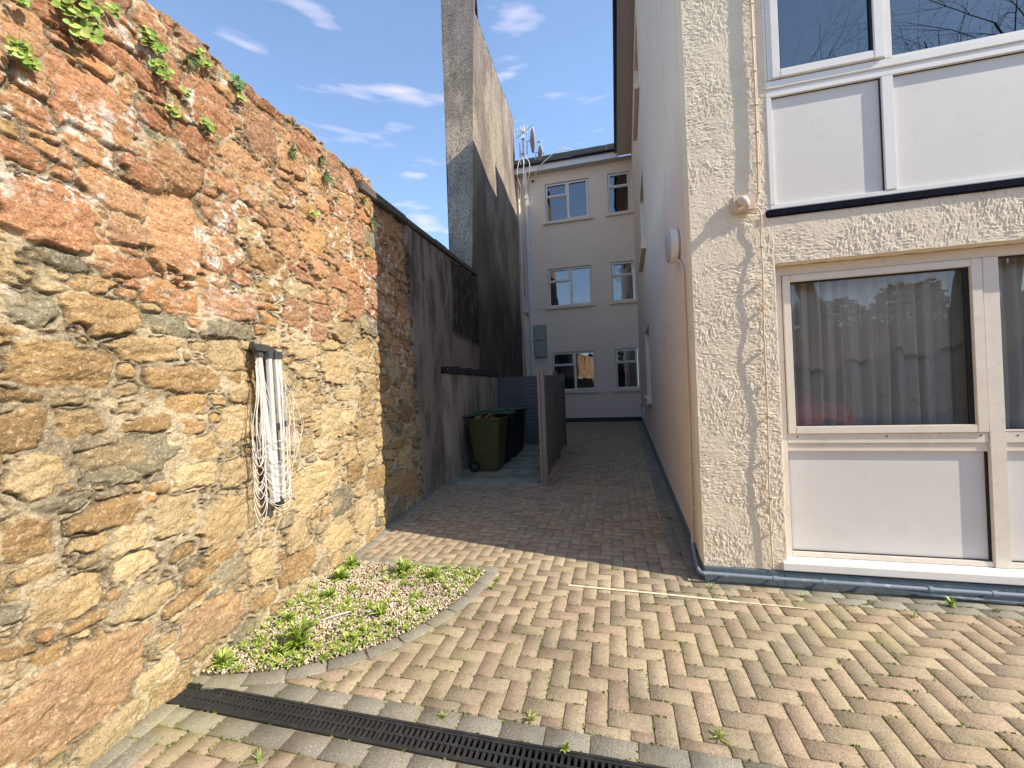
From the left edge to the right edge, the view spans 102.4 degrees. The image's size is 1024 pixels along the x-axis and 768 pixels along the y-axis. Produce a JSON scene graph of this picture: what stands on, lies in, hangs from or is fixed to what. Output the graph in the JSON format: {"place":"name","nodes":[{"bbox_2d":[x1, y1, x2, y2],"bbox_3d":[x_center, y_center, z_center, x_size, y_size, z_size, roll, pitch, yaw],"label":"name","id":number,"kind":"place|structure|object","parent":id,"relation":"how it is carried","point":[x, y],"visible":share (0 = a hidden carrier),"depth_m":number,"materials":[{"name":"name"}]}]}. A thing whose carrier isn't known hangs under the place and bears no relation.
{"place":"outdoors","nodes":[
{"label":"outdoors","id":0,"kind":"place"},
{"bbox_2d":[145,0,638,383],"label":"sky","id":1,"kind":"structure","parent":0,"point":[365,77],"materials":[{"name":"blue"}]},
{"bbox_2d":[232,705,607,767],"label":"ground","id":2,"kind":"structure","parent":0,"point":[526,755],"depth_m":1.80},
{"bbox_2d":[87,421,1023,767],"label":"paving","id":3,"kind":"structure","parent":0,"point":[993,703],"depth_m":2.26,"materials":[{"name":"beige brick"}]},
{"bbox_2d":[0,0,422,767],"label":"stone wall","id":4,"kind":"structure","parent":3,"relation":"on","point":[160,266],"depth_m":2.14,"materials":[{"name":"brown stone"}]},
{"bbox_2d":[4,36,41,71],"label":"wall pennywort","id":5,"kind":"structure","parent":4,"relation":"attached to","point":[21,51],"depth_m":1.60,"materials":[{"name":"green plant"}]},
{"bbox_2d":[16,0,29,7],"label":"wall pennywort","id":6,"kind":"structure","parent":4,"relation":"attached to","point":[23,3],"depth_m":1.61,"materials":[{"name":"green plant"}]},
{"bbox_2d":[50,0,104,44],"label":"wall pennywort","id":7,"kind":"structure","parent":4,"relation":"attached to","point":[84,29],"depth_m":1.82,"materials":[{"name":"green plant"}]},
{"bbox_2d":[103,2,121,18],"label":"wall pennywort","id":8,"kind":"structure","parent":4,"relation":"attached to","point":[113,6],"depth_m":1.94,"materials":[{"name":"green plant"}]},
{"bbox_2d":[139,25,168,53],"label":"wall pennywort","id":9,"kind":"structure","parent":4,"relation":"attached to","point":[149,38],"depth_m":2.11,"materials":[{"name":"green plant"}]},
{"bbox_2d":[148,58,174,80],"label":"wall pennywort","id":10,"kind":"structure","parent":4,"relation":"attached to","point":[162,72],"depth_m":2.16,"materials":[{"name":"green plant"}]},
{"bbox_2d":[165,103,180,116],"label":"wall pennywort","id":11,"kind":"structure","parent":4,"relation":"attached to","point":[175,110],"depth_m":2.23,"materials":[{"name":"green plant"}]},
{"bbox_2d":[178,85,191,97],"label":"wall pennywort","id":12,"kind":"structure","parent":4,"relation":"attached to","point":[187,94],"depth_m":2.31,"materials":[{"name":"green plant"}]},
{"bbox_2d":[184,52,201,74],"bbox_3d":[-1.832,-1.830,2.353,0.052,0.116,0.116,-2,0,14],"label":"wall fern","id":13,"kind":"object","parent":4,"relation":"attached to","point":[190,58],"depth_m":2.37,"materials":[{"name":"green plant"}]},
{"bbox_2d":[193,48,211,68],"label":"wall pennywort","id":14,"kind":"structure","parent":4,"relation":"attached to","point":[206,62],"depth_m":2.41,"materials":[{"name":"green plant"}]},
{"bbox_2d":[200,116,214,132],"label":"wall pennywort","id":15,"kind":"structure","parent":4,"relation":"attached to","point":[208,125],"depth_m":2.43,"materials":[{"name":"green plant"}]},
{"bbox_2d":[229,73,245,90],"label":"wall pennywort","id":16,"kind":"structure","parent":4,"relation":"attached to","point":[238,83],"depth_m":2.67,"materials":[{"name":"green plant"}]},
{"bbox_2d":[237,92,247,101],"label":"wall pennywort","id":17,"kind":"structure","parent":4,"relation":"attached to","point":[240,97],"depth_m":2.70,"materials":[{"name":"green plant"}]},
{"bbox_2d":[248,342,304,523],"bbox_3d":[-1.635,0.309,2.897,0.186,1.186,0.585,-2,0,14],"label":"clothes airer","id":18,"kind":"object","parent":4,"relation":"attached to","point":[272,439],"visible":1,"depth_m":2.76,"materials":[{"name":"plastic"}]},
{"bbox_2d":[288,143,302,164],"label":"wall fern","id":19,"kind":"object","parent":4,"relation":"attached to","point":[291,150],"depth_m":3.23,"materials":[{"name":"green plant"}]},
{"bbox_2d":[309,209,319,217],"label":"wall pennywort","id":20,"kind":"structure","parent":4,"relation":"attached to","point":[315,213],"depth_m":3.46,"materials":[{"name":"green plant"}]},
{"bbox_2d":[319,155,326,165],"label":"wall fern","id":21,"kind":"object","parent":4,"relation":"attached to","point":[321,158],"depth_m":3.62,"materials":[{"name":"green plant"}]},
{"bbox_2d":[324,168,337,193],"bbox_3d":[-1.627,-1.820,3.672,0.093,0.227,0.205,-2,0,14],"label":"wall fern","id":22,"kind":"object","parent":4,"relation":"attached to","point":[327,177],"depth_m":3.69,"materials":[{"name":"green plant"}]},
{"bbox_2d":[370,217,377,227],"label":"wall fern","id":23,"kind":"object","parent":4,"relation":"attached to","point":[372,220],"depth_m":4.54,"materials":[{"name":"green plant"}]},
{"bbox_2d":[243,747,267,766],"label":"paving weed","id":24,"kind":"object","parent":3,"relation":"on","point":[258,758],"visible":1,"depth_m":1.75,"materials":[{"name":"green plant"}]},
{"bbox_2d":[200,560,484,675],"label":"gravel","id":25,"kind":"structure","parent":3,"relation":"on","point":[358,593],"depth_m":2.92,"materials":[{"name":"beige gravel"}]},
{"bbox_2d":[206,645,236,673],"bbox_3d":[-1.665,1.573,2.365,0.143,0.094,0.149,-2,0,14],"label":"weed plant","id":26,"kind":"object","parent":25,"relation":"on","point":[225,656],"visible":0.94,"depth_m":2.37,"materials":[{"name":"green plant"}]},
{"bbox_2d":[266,640,282,656],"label":"weed plant","id":27,"kind":"object","parent":25,"relation":"on","point":[274,644],"visible":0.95,"depth_m":2.45,"materials":[{"name":"green plant"}]},
{"bbox_2d":[281,609,297,622],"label":"weed plant","id":28,"kind":"object","parent":25,"relation":"on","point":[289,617],"visible":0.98,"depth_m":2.79,"materials":[{"name":"green plant"}]},
{"bbox_2d":[279,615,324,658],"bbox_3d":[-1.288,1.518,2.515,0.205,0.182,0.280,-2,0,14],"label":"weed plant","id":29,"kind":"object","parent":25,"relation":"on","point":[298,635],"visible":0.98,"depth_m":2.50,"materials":[{"name":"green plant"}]},
{"bbox_2d":[321,586,338,598],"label":"weed plant","id":30,"kind":"object","parent":25,"relation":"on","point":[330,592],"visible":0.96,"depth_m":3.10,"materials":[{"name":"green plant"}]},
{"bbox_2d":[322,611,350,619],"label":"dry twig","id":31,"kind":"object","parent":25,"relation":"on","point":[336,615],"visible":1,"depth_m":2.78,"materials":[{"name":"beige wood"}]},
{"bbox_2d":[331,565,352,582],"bbox_3d":[-1.400,1.560,3.383,0.176,0.111,0.164,-2,0,-17],"label":"weed plant","id":32,"kind":"object","parent":25,"relation":"on","point":[341,574],"visible":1,"depth_m":3.38,"materials":[{"name":"green plant"}]},
{"bbox_2d":[213,560,482,675],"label":"bed weeds","id":33,"kind":"object","parent":25,"relation":"on","point":[346,636],"visible":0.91,"depth_m":2.74,"materials":[{"name":"green plant"}]},
{"bbox_2d":[343,553,363,569],"bbox_3d":[-1.414,1.562,3.617,0.160,0.111,0.195,-2,0,14],"label":"weed plant","id":34,"kind":"object","parent":25,"relation":"on","point":[350,564],"visible":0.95,"depth_m":3.61,"materials":[{"name":"green plant"}]},
{"bbox_2d":[348,630,360,642],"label":"weed plant","id":35,"kind":"object","parent":25,"relation":"on","point":[354,636],"visible":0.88,"depth_m":2.55,"materials":[{"name":"green plant"}]},
{"bbox_2d":[369,600,388,618],"bbox_3d":[-0.905,1.546,2.822,0.142,0.093,0.143,-2,0,14],"label":"weed plant","id":36,"kind":"object","parent":25,"relation":"on","point":[381,609],"visible":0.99,"depth_m":2.82,"materials":[{"name":"green plant"}]},
{"bbox_2d":[387,616,398,626],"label":"weed plant","id":37,"kind":"object","parent":25,"relation":"on","point":[393,621],"visible":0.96,"depth_m":2.71,"materials":[{"name":"green plant"}]},
{"bbox_2d":[394,556,413,577],"bbox_3d":[-0.912,1.536,3.470,0.174,0.122,0.199,-2,0,-39],"label":"weed plant","id":38,"kind":"object","parent":25,"relation":"on","point":[402,567],"visible":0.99,"depth_m":3.46,"materials":[{"name":"green plant"}]},
{"bbox_2d":[423,565,440,580],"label":"weed plant","id":39,"kind":"object","parent":25,"relation":"on","point":[434,573],"visible":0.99,"depth_m":3.34,"materials":[{"name":"green plant"}]},
{"bbox_2d":[166,682,666,767],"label":"drain channel","id":40,"kind":"object","parent":3,"relation":"in","point":[219,701],"visible":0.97,"depth_m":1.88,"materials":[{"name":"plastic"}]},
{"bbox_2d":[560,742,570,752],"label":"paving weed","id":41,"kind":"object","parent":40,"relation":"on","point":[564,748],"visible":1,"depth_m":1.74,"materials":[{"name":"green plant"}]},
{"bbox_2d":[355,179,479,498],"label":"rendered wall","id":42,"kind":"structure","parent":3,"relation":"on","point":[442,299],"depth_m":6.42,"materials":[{"name":"grey concrete"}]},
{"bbox_2d":[435,709,447,719],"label":"paving weed","id":43,"kind":"object","parent":3,"relation":"on","point":[442,714],"visible":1,"depth_m":1.94,"materials":[{"name":"green plant"}]},
{"bbox_2d":[441,0,523,403],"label":"tall party wall","id":44,"kind":"structure","parent":3,"relation":"on","point":[481,189],"depth_m":10.97,"materials":[{"name":"grey concrete"}]},
{"bbox_2d":[444,444,540,485],"bbox_3d":[-0.049,1.585,8.637,2.123,0.045,4.297,-2,0,14],"label":"concrete pad","id":45,"kind":"object","parent":3,"relation":"on","point":[522,468],"visible":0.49,"depth_m":7.12,"materials":[{"name":"grey concrete"}]},
{"bbox_2d":[441,366,498,480],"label":"wall","id":46,"kind":"structure","parent":45,"relation":"on","point":[467,391],"depth_m":7.46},
{"bbox_2d":[462,407,508,471],"bbox_3d":[-0.476,1.009,7.636,0.792,1.129,0.629,-2,0,14],"label":"wheeled bin","id":47,"kind":"object","parent":45,"relation":"on","point":[488,437],"visible":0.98,"depth_m":7.37,"materials":[{"name":"plastic"}]},
{"bbox_2d":[476,414,496,417],"bbox_3d":[-0.458,0.583,7.465,0.345,0.122,0.220,-2,0,9],"label":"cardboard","id":48,"kind":"object","parent":47,"relation":"in","point":[490,416],"visible":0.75,"depth_m":7.39,"materials":[{"name":"cardboard"}]},
{"bbox_2d":[483,409,515,463],"bbox_3d":[-0.322,1.047,8.339,0.802,1.047,0.629,-2,0,12],"label":"wheeled bin","id":49,"kind":"object","parent":45,"relation":"on","point":[509,435],"visible":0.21,"depth_m":8.09,"materials":[{"name":"plastic"}]},
{"bbox_2d":[502,406,522,456],"bbox_3d":[-0.170,1.033,9.025,0.801,1.070,0.629,-2,0,16],"label":"wheeled bin","id":50,"kind":"object","parent":45,"relation":"on","point":[516,433],"visible":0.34,"depth_m":8.84,"materials":[{"name":"plastic"}]},
{"bbox_2d":[502,406,526,451],"bbox_3d":[-0.041,1.043,9.690,0.802,1.047,0.629,-2,0,11],"label":"wheeled bin","id":51,"kind":"object","parent":45,"relation":"on","point":[522,429],"visible":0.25,"depth_m":9.51,"materials":[{"name":"plastic"}]},
{"bbox_2d":[497,375,559,443],"bbox_3d":[0.443,0.678,10.538,1.652,1.818,0.090,-2,0,14],"label":"slatted fence","id":52,"kind":"object","parent":45,"relation":"on","point":[531,404],"visible":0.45,"depth_m":10.56,"materials":[{"name":"grey wood"}]},
{"bbox_2d":[524,709,536,725],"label":"paving weed","id":53,"kind":"object","parent":3,"relation":"on","point":[530,717],"visible":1,"depth_m":1.91,"materials":[{"name":"green plant"}]},
{"bbox_2d":[536,370,566,485],"bbox_3d":[0.888,0.649,8.348,0.119,1.818,4.196,-2,0,12],"label":"slatted fence","id":54,"kind":"object","parent":3,"relation":"on","point":[552,425],"visible":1,"depth_m":7.29,"materials":[{"name":"grey wood"}]},
{"bbox_2d":[104,455,1023,767],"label":"joint moss","id":55,"kind":"object","parent":3,"relation":"on","point":[632,657],"visible":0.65,"depth_m":2.24,"materials":[{"name":"green plant"}]},
{"bbox_2d":[514,143,641,421],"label":"building","id":56,"kind":"structure","parent":3,"relation":"on","point":[582,251],"depth_m":16.46,"materials":[{"name":"white paint"}]},
{"bbox_2d":[517,181,527,410],"bbox_3d":[0.485,-3.486,16.976,0.155,9.800,0.090,-2,0,14],"label":"waste pipe","id":57,"kind":"object","parent":56,"relation":"attached to","point":[521,246],"visible":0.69,"depth_m":16.96,"materials":[{"name":"white plastic"}]},
{"bbox_2d":[514,124,531,169],"bbox_3d":[0.492,-9.603,16.611,0.794,1.820,0.135,-2,0,14],"label":"aerial","id":58,"kind":"object","parent":56,"relation":"attached to","point":[523,130],"visible":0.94,"depth_m":16.63,"materials":[{"name":"metal"}]},
{"bbox_2d":[517,155,529,300],"bbox_3d":[0.603,-6.159,16.678,0.557,6.090,0.479,-2,0,14],"label":"aerial cable","id":59,"kind":"object","parent":56,"relation":"attached to","point":[523,196],"visible":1,"depth_m":16.71,"materials":[{"name":"white plastic"}]},
{"bbox_2d":[524,173,535,395],"bbox_3d":[0.742,-3.522,16.786,0.160,10.050,0.360,-2,0,14],"label":"downpipe","id":60,"kind":"object","parent":56,"relation":"attached to","point":[526,197],"visible":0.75,"depth_m":16.84,"materials":[{"name":"white paint"}]},
{"bbox_2d":[526,127,539,153],"bbox_3d":[0.834,-9.764,16.591,0.528,0.982,0.713,-2,0,31],"label":"satellite dish","id":61,"kind":"object","parent":56,"relation":"attached to","point":[532,140],"visible":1,"depth_m":16.47,"materials":[{"name":"white paint"}]},
{"bbox_2d":[535,145,543,159],"bbox_3d":[1.128,-9.292,16.564,0.332,0.563,0.378,-2,0,26],"label":"satellite dish","id":62,"kind":"object","parent":56,"relation":"attached to","point":[540,153],"visible":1,"depth_m":16.49,"materials":[{"name":"white paint"}]},
{"bbox_2d":[534,324,547,356],"bbox_3d":[1.163,-1.762,16.776,0.500,1.300,0.190,-2,0,14],"label":"meter box","id":63,"kind":"object","parent":56,"relation":"attached to","point":[540,337],"visible":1,"depth_m":16.70,"materials":[{"name":"plastic"}]},
{"bbox_2d":[534,148,571,179],"bbox_3d":[1.575,-8.845,16.442,1.628,0.941,0.421,-2,0,19],"label":"roof cable","id":64,"kind":"object","parent":56,"relation":"on","point":[548,157],"visible":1,"depth_m":16.31,"materials":[{"name":"white plastic"}]},
{"bbox_2d":[543,179,592,224],"bbox_3d":[2.212,-7.344,16.601,1.980,1.650,0.220,-2,0,14],"label":"window","id":65,"kind":"structure","parent":56,"relation":"in","point":[566,201],"depth_m":16.64,"materials":[{"name":"white plastic"}]},
{"bbox_2d":[546,266,595,309],"bbox_3d":[2.334,-3.881,16.587,1.970,1.640,0.220,-2,0,14],"label":"window","id":66,"kind":"structure","parent":56,"relation":"in","point":[582,304],"depth_m":16.59,"materials":[{"name":"white plastic"}]},
{"bbox_2d":[552,351,599,392],"bbox_3d":[2.514,-0.465,16.625,1.970,1.660,0.349,-2,0,14],"label":"window","id":67,"kind":"structure","parent":56,"relation":"in","point":[578,368],"depth_m":16.69,"materials":[{"name":"white plastic"}]},
{"bbox_2d":[606,172,633,216],"bbox_3d":[4.182,-7.434,16.100,1.070,1.670,0.220,-2,0,14],"label":"window","id":68,"kind":"structure","parent":56,"relation":"in","point":[618,184],"depth_m":16.17,"materials":[{"name":"white plastic"}]},
{"bbox_2d":[609,261,636,304],"bbox_3d":[4.334,-3.963,16.079,1.100,1.640,0.220,-2,0,14],"label":"window","id":69,"kind":"structure","parent":56,"relation":"in","point":[633,300],"depth_m":16.06,"materials":[{"name":"white plastic"}]},
{"bbox_2d":[614,348,640,391],"bbox_3d":[4.504,-0.546,16.120,1.080,1.660,0.349,-2,0,14],"label":"window","id":70,"kind":"structure","parent":56,"relation":"in","point":[626,359],"depth_m":16.23,"materials":[{"name":"white plastic"}]},
{"bbox_2d":[568,584,804,608],"bbox_3d":[1.186,1.515,2.945,1.572,0.001,0.032,-2,0,16],"label":"mortar streak","id":71,"kind":"object","parent":3,"relation":"on","point":[674,595],"visible":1,"depth_m":2.96,"materials":[{"name":"beige concrete"}]},
{"bbox_2d":[712,727,730,743],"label":"paving weed","id":72,"kind":"object","parent":3,"relation":"on","point":[720,735],"visible":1,"depth_m":1.77,"materials":[{"name":"green plant"}]},
{"bbox_2d":[612,0,1023,603],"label":"apartment building","id":73,"kind":"structure","parent":3,"relation":"on","point":[891,135],"depth_m":3.00,"materials":[{"name":"paint"}]},
{"bbox_2d":[633,76,638,140],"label":"side window","id":74,"kind":"structure","parent":73,"relation":"in","point":[636,86],"depth_m":9.73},
{"bbox_2d":[638,199,645,271],"bbox_3d":[3.162,-3.868,9.908,0.240,1.820,2.045,-2,0,16],"label":"side window","id":75,"kind":"structure","parent":73,"relation":"in","point":[643,245],"depth_m":9.68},
{"bbox_2d":[640,404,644,421],"bbox_3d":[4.098,0.909,12.893,0.148,0.540,0.070,-2,0,14],"label":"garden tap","id":76,"kind":"object","parent":73,"relation":"attached to","point":[643,412],"visible":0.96,"depth_m":12.86,"materials":[{"name":"metal"}]},
{"bbox_2d":[643,346,651,404],"bbox_3d":[3.317,-0.446,9.963,0.240,1.770,2.095,-2,0,16],"label":"side window","id":77,"kind":"structure","parent":73,"relation":"in","point":[647,399],"depth_m":9.70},
{"bbox_2d":[665,229,679,263],"bbox_3d":[1.513,-1.291,3.871,0.113,0.314,0.314,-2,0,14],"label":"bulkhead lamp","id":78,"kind":"object","parent":73,"relation":"attached to","point":[672,246],"visible":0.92,"depth_m":3.76,"materials":[{"name":"white plastic"}]},
{"bbox_2d":[677,258,694,542],"bbox_3d":[1.537,0.115,3.635,0.044,2.554,0.329,-2,0,14],"label":"conduit","id":79,"kind":"object","parent":73,"relation":"attached to","point":[686,355],"visible":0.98,"depth_m":3.49,"materials":[{"name":"beige plastic"}]},
{"bbox_2d":[731,193,755,213],"bbox_3d":[1.707,-1.337,3.012,0.160,0.132,0.132,-2,0,14],"label":"junction box","id":80,"kind":"object","parent":73,"relation":"attached to","point":[741,203],"visible":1,"depth_m":3.03,"materials":[{"name":"white plastic"}]},
{"bbox_2d":[747,0,776,568],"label":"wall cable","id":81,"kind":"object","parent":73,"relation":"attached to","point":[754,72],"depth_m":3.03,"materials":[{"name":"beige plastic"}]},
{"bbox_2d":[691,543,1023,603],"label":"water pipe","id":82,"kind":"object","parent":73,"relation":"attached to","point":[906,588],"visible":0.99,"depth_m":2.81,"materials":[{"name":"grey metal"}]},
{"bbox_2d":[791,269,967,424],"bbox_3d":[2.683,-0.270,3.126,1.180,1.220,0.117,-2,0,14],"label":"curtain","id":83,"kind":"object","parent":73,"relation":"hanging from","point":[880,350],"visible":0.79,"depth_m":3.09,"materials":[{"name":"white fabric"}]},
{"bbox_2d":[761,0,1023,209],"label":"window frame","id":84,"kind":"structure","parent":73,"relation":"in","point":[884,69],"depth_m":2.85,"materials":[{"name":"white plastic"}]},
{"bbox_2d":[775,243,1023,568],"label":"window frame","id":85,"kind":"structure","parent":73,"relation":"in","point":[997,441],"depth_m":2.85,"materials":[{"name":"white plastic"}]},
{"bbox_2d":[998,256,1023,427],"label":"curtain","id":86,"kind":"object","parent":73,"relation":"hanging from","point":[1011,279],"visible":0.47,"depth_m":2.89,"materials":[{"name":"white fabric"}]},
{"bbox_2d":[904,610,919,617],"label":"paving weed","id":87,"kind":"object","parent":3,"relation":"on","point":[913,616],"visible":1,"depth_m":2.59,"materials":[{"name":"green plant"}]},
{"bbox_2d":[943,595,956,607],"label":"paving weed","id":88,"kind":"object","parent":3,"relation":"on","point":[951,602],"visible":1,"depth_m":2.69,"materials":[{"name":"green plant"}]}
]}

